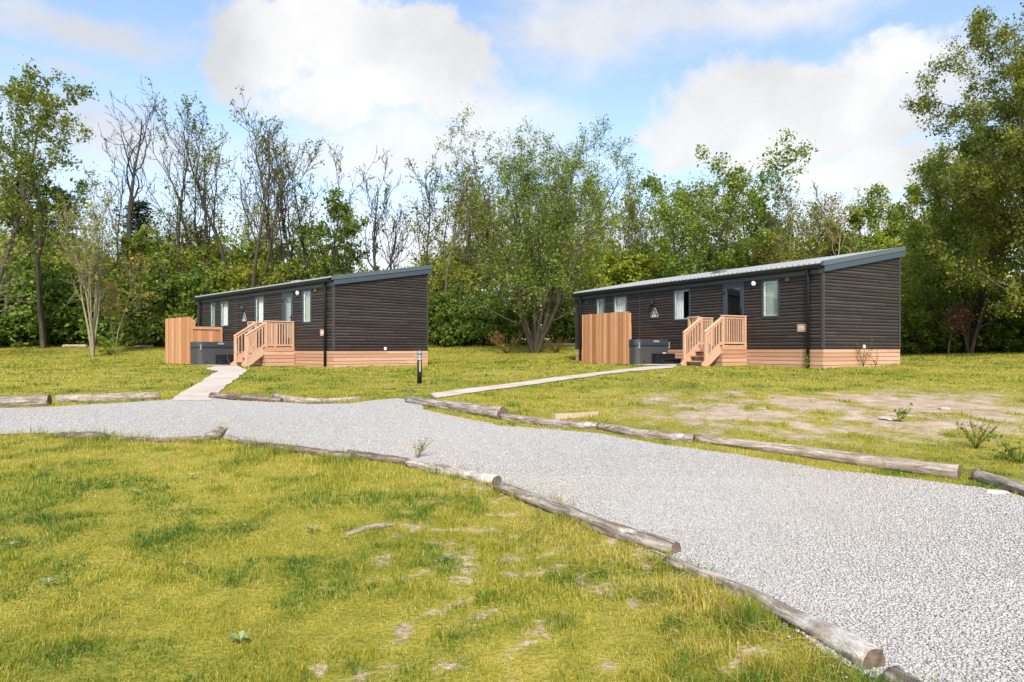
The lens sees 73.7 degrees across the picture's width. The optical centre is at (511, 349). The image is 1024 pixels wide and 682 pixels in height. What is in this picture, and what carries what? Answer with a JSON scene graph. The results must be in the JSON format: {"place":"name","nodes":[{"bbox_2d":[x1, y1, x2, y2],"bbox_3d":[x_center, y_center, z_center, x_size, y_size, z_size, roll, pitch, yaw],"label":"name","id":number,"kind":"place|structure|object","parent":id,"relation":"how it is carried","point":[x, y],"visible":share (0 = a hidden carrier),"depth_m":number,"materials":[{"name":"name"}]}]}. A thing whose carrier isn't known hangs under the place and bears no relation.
{"place":"outdoors","nodes":[
{"label":"outdoors","id":0,"kind":"place"},
{"bbox_2d":[84,130,161,265],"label":"ash tree","id":1,"kind":"object","parent":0,"point":[118,192],"visible":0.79,"depth_m":50.18,"materials":[{"name":"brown plant"}]},
{"bbox_2d":[172,365,247,399],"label":"path","id":2,"kind":"structure","parent":0,"point":[221,378],"depth_m":14.86,"materials":[{"name":"concrete"}]},
{"bbox_2d":[463,144,512,297],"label":"ash tree","id":3,"kind":"object","parent":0,"point":[501,209],"visible":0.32,"depth_m":47.90,"materials":[{"name":"green plant"}]},
{"bbox_2d":[0,339,1023,681],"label":"ground","id":4,"kind":"structure","parent":0,"point":[876,397],"depth_m":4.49,"materials":[{"name":"green plant"}]},
{"bbox_2d":[0,262,49,344],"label":"bush","id":5,"kind":"object","parent":4,"relation":"on","point":[11,323],"visible":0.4,"depth_m":40.44,"materials":[{"name":"green plant"}]},
{"bbox_2d":[0,395,51,406],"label":"log","id":6,"kind":"object","parent":4,"relation":"on","point":[26,400],"visible":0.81,"depth_m":10.78,"materials":[{"name":"grey wood"}]},
{"bbox_2d":[0,250,70,344],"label":"bush","id":7,"kind":"object","parent":4,"relation":"on","point":[8,280],"visible":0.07,"depth_m":41.88,"materials":[{"name":"green plant"}]},
{"bbox_2d":[0,237,76,337],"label":"bush","id":8,"kind":"object","parent":4,"relation":"on","point":[33,257],"visible":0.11,"depth_m":48.83,"materials":[{"name":"green plant"}]},
{"bbox_2d":[0,253,85,347],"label":"bush","id":9,"kind":"object","parent":4,"relation":"on","point":[28,272],"visible":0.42,"depth_m":40.78,"materials":[{"name":"green plant"}]},
{"bbox_2d":[0,55,98,283],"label":"oak tree","id":10,"kind":"object","parent":4,"relation":"on","point":[25,95],"visible":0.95,"depth_m":36.66,"materials":[{"name":"green plant"}]},
{"bbox_2d":[0,257,98,344],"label":"bush","id":11,"kind":"object","parent":4,"relation":"on","point":[61,286],"visible":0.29,"depth_m":41.37,"materials":[{"name":"green plant"}]},
{"bbox_2d":[0,75,103,347],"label":"ash tree","id":12,"kind":"object","parent":4,"relation":"on","point":[39,199],"visible":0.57,"depth_m":39.47,"materials":[{"name":"green plant"}]},
{"bbox_2d":[26,185,94,255],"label":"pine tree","id":13,"kind":"object","parent":4,"relation":"on","point":[69,195],"visible":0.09,"depth_m":57.57,"materials":[{"name":"green plant"}]},
{"bbox_2d":[15,268,107,344],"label":"bush","id":14,"kind":"object","parent":4,"relation":"on","point":[58,311],"visible":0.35,"depth_m":41.24,"materials":[{"name":"green plant"}]},
{"bbox_2d":[19,225,126,339],"bbox_3d":[-33.039,-4.965,52.780,9.274,9.628,9.555,0,0,-30],"label":"bush","id":15,"kind":"object","parent":4,"relation":"on","point":[51,258],"visible":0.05,"depth_m":50.46,"materials":[{"name":"green plant"}]},
{"bbox_2d":[44,161,125,355],"bbox_3d":[-21.360,-4.568,34.393,3.275,9.914,3.194,0,0,-19],"label":"birch tree","id":16,"kind":"object","parent":4,"relation":"on","point":[92,244],"visible":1,"depth_m":34.38,"materials":[{"name":"green plant"}]},
{"bbox_2d":[55,392,159,401],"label":"log","id":17,"kind":"object","parent":4,"relation":"on","point":[94,397],"visible":0.7,"depth_m":11.42,"materials":[{"name":"wood"}]},
{"bbox_2d":[62,264,173,344],"bbox_3d":[-24.782,-2.795,43.208,6.245,5.497,7.465,0,0,-27],"label":"bush","id":18,"kind":"object","parent":4,"relation":"on","point":[104,328],"visible":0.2,"depth_m":41.04,"materials":[{"name":"green plant"}]},
{"bbox_2d":[92,250,159,353],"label":"birch tree","id":19,"kind":"object","parent":4,"relation":"on","point":[109,304],"visible":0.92,"depth_m":36.20,"materials":[{"name":"green plant"}]},
{"bbox_2d":[98,83,166,342],"bbox_3d":[-27.074,-10.155,48.396,4.371,19.588,6.969,0,0,-22],"label":"ash tree","id":20,"kind":"object","parent":4,"relation":"on","point":[130,208],"visible":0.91,"depth_m":47.73,"materials":[{"name":"brown plant"}]},
{"bbox_2d":[101,196,165,339],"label":"pine tree","id":21,"kind":"object","parent":4,"relation":"on","point":[144,215],"visible":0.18,"depth_m":59.86,"materials":[{"name":"green plant"}]},
{"bbox_2d":[99,255,215,346],"bbox_3d":[-21.893,-3.039,42.737,6.997,6.159,8.365,0,0,-14],"label":"bush","id":22,"kind":"object","parent":4,"relation":"on","point":[135,322],"visible":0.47,"depth_m":40.49,"materials":[{"name":"green plant"}]},
{"bbox_2d":[111,229,219,343],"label":"tree","id":23,"kind":"object","parent":4,"relation":"on","point":[139,244],"visible":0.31,"depth_m":44.17,"materials":[{"name":"green plant"}]},
{"bbox_2d":[117,260,213,344],"bbox_3d":[-20.567,-2.769,42.272,6.193,5.804,7.099,0,0,28],"label":"bush","id":24,"kind":"object","parent":4,"relation":"on","point":[190,305],"visible":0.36,"depth_m":40.67,"materials":[{"name":"green plant"}]},
{"bbox_2d":[131,112,206,268],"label":"ash tree","id":25,"kind":"object","parent":4,"relation":"on","point":[152,191],"visible":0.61,"depth_m":51.38,"materials":[{"name":"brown plant"}]},
{"bbox_2d":[111,212,228,277],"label":"bush","id":26,"kind":"object","parent":4,"relation":"on","point":[151,241],"visible":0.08,"depth_m":50.46,"materials":[{"name":"green plant"}]},
{"bbox_2d":[138,97,209,273],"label":"ash tree","id":27,"kind":"object","parent":4,"relation":"on","point":[178,222],"visible":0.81,"depth_m":47.79,"materials":[{"name":"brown plant"}]},
{"bbox_2d":[145,77,235,272],"bbox_3d":[-20.660,-8.811,44.888,5.268,16.924,5.124,0,0,0],"label":"ash tree","id":28,"kind":"object","parent":4,"relation":"on","point":[198,185],"visible":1,"depth_m":44.73,"materials":[{"name":"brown plant"}]},
{"bbox_2d":[137,260,246,344],"bbox_3d":[-19.227,-2.911,43.101,7.809,5.750,6.532,0,0,-44],"label":"bush","id":29,"kind":"object","parent":4,"relation":"on","point":[202,288],"visible":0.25,"depth_m":41.24,"materials":[{"name":"green plant"}]},
{"bbox_2d":[165,317,221,364],"bbox_3d":[-12.361,-0.300,27.572,2.227,1.915,2.670,0,0,-44],"label":"privacy screen","id":30,"kind":"object","parent":4,"relation":"on","point":[181,333],"visible":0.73,"depth_m":27.10,"materials":[{"name":"brown wood"}]},
{"bbox_2d":[168,114,227,269],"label":"ash tree","id":31,"kind":"object","parent":4,"relation":"on","point":[195,211],"visible":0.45,"depth_m":49.87,"materials":[{"name":"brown plant"}]},
{"bbox_2d":[173,102,240,265],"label":"ash tree","id":32,"kind":"object","parent":4,"relation":"on","point":[205,230],"visible":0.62,"depth_m":49.76,"materials":[{"name":"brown plant"}]},
{"bbox_2d":[179,256,262,293],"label":"bush","id":33,"kind":"object","parent":4,"relation":"on","point":[220,284],"visible":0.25,"depth_m":43.62,"materials":[{"name":"green plant"}]},
{"bbox_2d":[170,224,285,272],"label":"bush","id":34,"kind":"object","parent":4,"relation":"on","point":[234,247],"visible":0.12,"depth_m":51.15,"materials":[{"name":"green plant"}]},
{"bbox_2d":[209,392,282,401],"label":"log","id":35,"kind":"object","parent":4,"relation":"on","point":[244,397],"visible":0.77,"depth_m":11.82,"materials":[{"name":"wood"}]},
{"bbox_2d":[214,255,281,292],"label":"bush","id":36,"kind":"object","parent":4,"relation":"on","point":[229,279],"visible":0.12,"depth_m":44.62,"materials":[{"name":"green plant"}]},
{"bbox_2d":[230,320,294,366],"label":"entrance deck","id":37,"kind":"structure","parent":4,"relation":"on","point":[249,356],"depth_m":24.29,"materials":[{"name":"brown wood"}]},
{"bbox_2d":[239,110,287,270],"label":"ash tree","id":38,"kind":"object","parent":4,"relation":"on","point":[263,194],"visible":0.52,"depth_m":47.31,"materials":[{"name":"green plant"}]},
{"bbox_2d":[221,85,318,287],"bbox_3d":[-15.458,-7.647,42.897,5.574,14.649,8.024,0,0,24],"label":"ash tree","id":39,"kind":"object","parent":4,"relation":"on","point":[262,219],"visible":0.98,"depth_m":43.16,"materials":[{"name":"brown plant"}]},
{"bbox_2d":[229,254,312,287],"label":"bush","id":40,"kind":"object","parent":4,"relation":"on","point":[273,276],"visible":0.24,"depth_m":45.01,"materials":[{"name":"green plant"}]},
{"bbox_2d":[254,115,331,279],"bbox_3d":[-14.184,-7.658,44.846,5.182,14.649,3.672,0,0,-27],"label":"ash tree","id":41,"kind":"object","parent":4,"relation":"on","point":[304,199],"visible":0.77,"depth_m":44.96,"materials":[{"name":"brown plant"}]},
{"bbox_2d":[244,228,347,283],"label":"bush","id":42,"kind":"object","parent":4,"relation":"on","point":[275,255],"visible":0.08,"depth_m":51.55,"materials":[{"name":"green plant"}]},
{"bbox_2d":[236,439,355,458],"bbox_3d":[-2.297,1.045,7.158,1.679,0.093,0.105,2,1,29],"label":"log","id":43,"kind":"object","parent":4,"relation":"on","point":[313,451],"visible":0.71,"depth_m":7.05,"materials":[{"name":"wood"}]},
{"bbox_2d":[251,252,350,286],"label":"bush","id":44,"kind":"object","parent":4,"relation":"on","point":[282,267],"visible":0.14,"depth_m":44.97,"materials":[{"name":"green plant"}]},
{"bbox_2d":[193,265,432,366],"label":"lodge","id":45,"kind":"structure","parent":4,"relation":"on","point":[376,318],"depth_m":24.43,"materials":[{"name":"black wood"}]},
{"bbox_2d":[282,291,293,346],"bbox_3d":[-8.248,-1.117,25.199,0.200,2.007,0.860,0,0,-45],"label":"door","id":46,"kind":"structure","parent":45,"relation":"in","point":[289,295],"depth_m":25.38,"materials":[{"name":"grey glass"}]},
{"bbox_2d":[272,393,361,402],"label":"log","id":47,"kind":"object","parent":4,"relation":"on","point":[289,399],"visible":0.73,"depth_m":11.38,"materials":[{"name":"brown wood"}]},
{"bbox_2d":[289,187,381,279],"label":"maple tree","id":48,"kind":"object","parent":4,"relation":"on","point":[349,229],"visible":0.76,"depth_m":44.21,"materials":[{"name":"green plant"}]},
{"bbox_2d":[321,139,383,270],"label":"ash tree","id":49,"kind":"object","parent":4,"relation":"on","point":[338,181],"visible":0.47,"depth_m":49.73,"materials":[{"name":"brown plant"}]},
{"bbox_2d":[346,449,409,464],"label":"log","id":50,"kind":"object","parent":4,"relation":"on","point":[370,456],"visible":0.66,"depth_m":6.67,"materials":[{"name":"wood"}]},
{"bbox_2d":[349,148,417,270],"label":"ash tree","id":51,"kind":"object","parent":4,"relation":"on","point":[376,230],"visible":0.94,"depth_m":44.49,"materials":[{"name":"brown plant"}]},
{"bbox_2d":[394,195,443,266],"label":"slim tree","id":52,"kind":"object","parent":4,"relation":"on","point":[419,238],"visible":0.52,"depth_m":53.88,"materials":[{"name":"green plant"}]},
{"bbox_2d":[8,478,844,681],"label":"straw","id":53,"kind":"object","parent":4,"relation":"on","point":[581,598],"visible":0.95,"depth_m":3.30,"materials":[{"name":"beige plant"}]},
{"bbox_2d":[404,141,457,265],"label":"ash tree","id":54,"kind":"object","parent":4,"relation":"on","point":[429,192],"visible":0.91,"depth_m":45.04,"materials":[{"name":"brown plant"}]},
{"bbox_2d":[399,250,487,339],"bbox_3d":[-4.416,-3.455,46.109,7.183,6.232,6.971,0,0,16],"label":"bush","id":55,"kind":"object","parent":4,"relation":"on","point":[442,270],"visible":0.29,"depth_m":44.32,"materials":[{"name":"green plant"}]},
{"bbox_2d":[428,284,469,347],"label":"bush","id":56,"kind":"object","parent":4,"relation":"on","point":[442,339],"visible":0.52,"depth_m":41.23,"materials":[{"name":"green plant"}]},
{"bbox_2d":[404,396,508,418],"bbox_3d":[-0.905,0.867,10.394,0.254,0.228,2.317,0,2,-43],"label":"log","id":57,"kind":"object","parent":4,"relation":"on","point":[490,411],"visible":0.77,"depth_m":10.14,"materials":[{"name":"grey wood"}]},
{"bbox_2d":[433,156,484,345],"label":"ash tree","id":58,"kind":"object","parent":4,"relation":"on","point":[463,197],"visible":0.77,"depth_m":42.64,"materials":[{"name":"green plant"}]},
{"bbox_2d":[428,278,497,345],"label":"bush","id":59,"kind":"object","parent":4,"relation":"on","point":[451,327],"visible":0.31,"depth_m":41.59,"materials":[{"name":"green plant"}]},
{"bbox_2d":[447,149,495,342],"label":"ash tree","id":60,"kind":"object","parent":4,"relation":"on","point":[471,262],"visible":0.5,"depth_m":46.01,"materials":[{"name":"green plant"}]},
{"bbox_2d":[430,238,520,342],"bbox_3d":[-2.305,-3.859,46.842,6.740,7.324,8.152,0,0,39],"label":"bush","id":61,"kind":"object","parent":4,"relation":"on","point":[481,275],"visible":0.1,"depth_m":46.76,"materials":[{"name":"green plant"}]},
{"bbox_2d":[450,286,517,344],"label":"bush","id":62,"kind":"object","parent":4,"relation":"on","point":[476,328],"visible":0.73,"depth_m":41.01,"materials":[{"name":"green plant"}]},
{"bbox_2d":[480,289,543,344],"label":"bush","id":63,"kind":"object","parent":4,"relation":"on","point":[515,327],"visible":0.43,"depth_m":41.98,"materials":[{"name":"green plant"}]},
{"bbox_2d":[430,101,649,352],"bbox_3d":[1.164,-6.002,36.100,11.463,12.544,10.484,0,0,-17],"label":"willow tree","id":64,"kind":"object","parent":4,"relation":"on","point":[555,224],"visible":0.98,"depth_m":34.62,"materials":[{"name":"green plant"}]},
{"bbox_2d":[499,413,598,428],"bbox_3d":[0.447,0.956,8.980,1.567,0.120,0.242,1,1,36],"label":"log","id":65,"kind":"object","parent":4,"relation":"on","point":[553,422],"visible":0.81,"depth_m":8.82,"materials":[{"name":"grey wood"}]},
{"bbox_2d":[527,288,582,342],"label":"bush","id":66,"kind":"object","parent":4,"relation":"on","point":[569,319],"visible":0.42,"depth_m":41.89,"materials":[{"name":"green plant"}]},
{"bbox_2d":[506,247,612,341],"bbox_3d":[3.419,-3.792,46.874,7.539,6.740,7.768,0,0,9],"label":"bush","id":67,"kind":"object","parent":4,"relation":"on","point":[598,283],"visible":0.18,"depth_m":46.94,"materials":[{"name":"green plant"}]},
{"bbox_2d":[543,238,659,296],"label":"bush","id":68,"kind":"object","parent":4,"relation":"on","point":[613,254],"visible":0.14,"depth_m":50.18,"materials":[{"name":"green plant"}]},
{"bbox_2d":[582,311,630,364],"bbox_3d":[4.261,-0.357,25.020,2.227,1.915,2.670,0,0,-30],"label":"privacy screen","id":69,"kind":"object","parent":4,"relation":"on","point":[606,337],"visible":0.95,"depth_m":24.36,"materials":[{"name":"brown wood"}]},
{"bbox_2d":[603,174,662,283],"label":"ash tree","id":70,"kind":"object","parent":4,"relation":"on","point":[633,217],"visible":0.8,"depth_m":50.66,"materials":[{"name":"green plant"}]},
{"bbox_2d":[596,422,695,442],"bbox_3d":[1.516,0.984,8.053,0.250,0.123,1.373,0,1,-44],"label":"log","id":71,"kind":"object","parent":4,"relation":"on","point":[660,435],"visible":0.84,"depth_m":7.88,"materials":[{"name":"grey wood"}]},
{"bbox_2d":[598,241,707,286],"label":"bush","id":72,"kind":"object","parent":4,"relation":"on","point":[644,272],"visible":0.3,"depth_m":49.75,"materials":[{"name":"green plant"}]},
{"bbox_2d":[653,240,737,282],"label":"bush","id":73,"kind":"object","parent":4,"relation":"on","point":[691,266],"visible":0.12,"depth_m":46.75,"materials":[{"name":"green plant"}]},
{"bbox_2d":[587,128,818,279],"bbox_3d":[13.186,-7.401,48.839,11.996,13.609,16.951,0,0,-26],"label":"maple tree","id":74,"kind":"object","parent":4,"relation":"on","point":[686,221],"visible":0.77,"depth_m":46.87,"materials":[{"name":"green plant"}]},
{"bbox_2d":[680,315,746,365],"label":"entrance deck","id":75,"kind":"structure","parent":4,"relation":"on","point":[698,352],"depth_m":21.65,"materials":[{"name":"brown wood"}]},
{"bbox_2d":[571,246,905,367],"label":"lodge","id":76,"kind":"structure","parent":4,"relation":"on","point":[841,306],"depth_m":21.05,"materials":[{"name":"black wood"}]},
{"bbox_2d":[673,288,690,320],"bbox_3d":[6.111,-1.597,24.403,0.158,1.140,0.850,0,0,-30],"label":"window","id":77,"kind":"structure","parent":76,"relation":"in","point":[680,292],"depth_m":24.57,"materials":[{"name":"white glass"}]},
{"bbox_2d":[723,282,743,344],"bbox_3d":[7.244,-1.173,22.326,0.130,2.007,0.860,0,0,-30],"label":"door","id":78,"kind":"structure","parent":76,"relation":"in","point":[740,285],"depth_m":22.31,"materials":[{"name":"grey metal"}]},
{"bbox_2d":[761,278,779,317],"bbox_3d":[8.005,-1.577,21.079,0.116,1.180,0.660,0,0,-30],"label":"window","id":79,"kind":"structure","parent":76,"relation":"in","point":[770,289],"depth_m":21.17,"materials":[{"name":"white glass"}]},
{"bbox_2d":[698,166,800,273],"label":"maple tree","id":80,"kind":"object","parent":4,"relation":"on","point":[747,219],"visible":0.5,"depth_m":48.59,"materials":[{"name":"green plant"}]},
{"bbox_2d":[730,180,829,269],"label":"birch tree","id":81,"kind":"object","parent":4,"relation":"on","point":[777,236],"visible":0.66,"depth_m":46.42,"materials":[{"name":"green plant"}]},
{"bbox_2d":[792,183,835,260],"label":"ash tree","id":82,"kind":"object","parent":4,"relation":"on","point":[821,236],"visible":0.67,"depth_m":47.38,"materials":[{"name":"green plant"}]},
{"bbox_2d":[695,434,960,478],"bbox_3d":[2.997,1.042,6.816,2.502,0.156,0.172,2,2,43],"label":"log","id":83,"kind":"object","parent":4,"relation":"on","point":[903,464],"visible":0.87,"depth_m":6.58,"materials":[{"name":"brown wood"}]},
{"bbox_2d":[819,187,874,257],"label":"ash tree","id":84,"kind":"object","parent":4,"relation":"on","point":[842,223],"visible":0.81,"depth_m":46.31,"materials":[{"name":"green plant"}]},
{"bbox_2d":[821,181,888,255],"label":"oak tree","id":85,"kind":"object","parent":4,"relation":"on","point":[856,220],"visible":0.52,"depth_m":48.09,"materials":[{"name":"green plant"}]},
{"bbox_2d":[867,181,950,299],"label":"maple tree","id":86,"kind":"object","parent":4,"relation":"on","point":[885,237],"visible":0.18,"depth_m":40.54,"materials":[{"name":"green plant"}]},
{"bbox_2d":[900,274,955,352],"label":"bush","id":87,"kind":"object","parent":4,"relation":"on","point":[907,298],"visible":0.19,"depth_m":29.89,"materials":[{"name":"green plant"}]},
{"bbox_2d":[901,289,964,353],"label":"bush","id":88,"kind":"object","parent":4,"relation":"on","point":[923,332],"visible":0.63,"depth_m":28.92,"materials":[{"name":"green plant"}]},
{"bbox_2d":[874,103,1023,352],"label":"hazel tree","id":89,"kind":"object","parent":4,"relation":"on","point":[961,290],"visible":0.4,"depth_m":27.68,"materials":[{"name":"green plant"}]},
{"bbox_2d":[892,185,1013,347],"bbox_3d":[20.619,-4.189,32.899,6.423,8.341,6.306,0,0,0],"label":"hazel tree","id":90,"kind":"object","parent":4,"relation":"on","point":[910,209],"visible":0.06,"depth_m":32.48,"materials":[{"name":"green plant"}]},
{"bbox_2d":[930,297,979,354],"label":"sapling","id":91,"kind":"object","parent":4,"relation":"on","point":[960,316],"visible":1,"depth_m":26.87,"materials":[{"name":"brown plant"}]},
{"bbox_2d":[897,2,1023,319],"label":"lime tree","id":92,"kind":"object","parent":4,"relation":"on","point":[1012,234],"visible":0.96,"depth_m":24.25,"materials":[{"name":"green plant"}]},
{"bbox_2d":[930,297,1006,352],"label":"bush","id":93,"kind":"object","parent":4,"relation":"on","point":[953,338],"visible":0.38,"depth_m":28.16,"materials":[{"name":"green plant"}]},
{"bbox_2d":[956,409,1005,448],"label":"weed plant","id":94,"kind":"object","parent":4,"relation":"on","point":[980,440],"visible":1,"depth_m":7.38,"materials":[{"name":"green plant"}]},
{"bbox_2d":[975,288,1023,351],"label":"bush","id":95,"kind":"object","parent":4,"relation":"on","point":[1001,333],"visible":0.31,"depth_m":27.25,"materials":[{"name":"green plant"}]},
{"bbox_2d":[996,296,1023,351],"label":"bush","id":96,"kind":"object","parent":4,"relation":"on","point":[1014,342],"visible":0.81,"depth_m":26.27,"materials":[{"name":"green plant"}]},
{"bbox_2d":[0,398,1023,681],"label":"gravel road","id":97,"kind":"structure","parent":0,"point":[284,408],"depth_m":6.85,"materials":[{"name":"grey gravel"}]},
{"bbox_2d":[405,459,501,485],"bbox_3d":[-0.550,1.090,6.090,1.165,0.107,0.128,2,1,42],"label":"log","id":98,"kind":"object","parent":97,"relation":"on","point":[470,474],"visible":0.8,"depth_m":6.00,"materials":[{"name":"grey wood"}]},
{"bbox_2d":[493,481,680,554],"bbox_3d":[0.420,1.157,4.807,0.133,0.119,1.858,0,3,-36],"label":"log","id":99,"kind":"object","parent":97,"relation":"on","point":[630,534],"visible":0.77,"depth_m":4.50,"materials":[{"name":"grey wood"}]},
{"bbox_2d":[663,556,885,669],"bbox_3d":[1.187,1.231,3.326,0.170,0.116,1.356,0,1,-24],"label":"log","id":100,"kind":"object","parent":97,"relation":"on","point":[854,644],"visible":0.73,"depth_m":3.00,"materials":[{"name":"grey wood"}]},
{"bbox_2d":[970,469,1023,495],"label":"log","id":101,"kind":"object","parent":97,"relation":"on","point":[1006,484],"visible":0.83,"depth_m":5.58,"materials":[{"name":"wood"}]},
{"bbox_2d":[0,0,1023,338],"label":"sky","id":102,"kind":"structure","parent":0,"point":[723,76],"materials":[{"name":"blue"}]},
{"bbox_2d":[431,365,676,397],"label":"path","id":103,"kind":"structure","parent":0,"point":[468,390],"depth_m":14.64,"materials":[{"name":"concrete"}]},
{"bbox_2d":[579,362,679,364],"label":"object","id":104,"kind":"structure","parent":0,"point":[652,364],"depth_m":22.56,"materials":[{"name":"concrete"}]},
{"bbox_2d":[618,339,669,364],"bbox_3d":[4.432,0.079,24.086,1.530,0.882,1.770,0,0,-30],"label":"hot tub","id":105,"kind":"object","parent":104,"relation":"on","point":[641,351],"visible":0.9,"depth_m":23.24,"materials":[{"name":"plastic"}]},
{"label":"path","id":106,"kind":"structure","parent":0,"visible":0},
{"bbox_2d":[188,342,233,364],"bbox_3d":[-11.716,0.136,26.460,1.530,0.882,1.770,0,0,-45],"label":"hot tub","id":107,"kind":"object","parent":106,"relation":"on","point":[204,353],"visible":0.77,"depth_m":25.67,"materials":[{"name":"plastic"}]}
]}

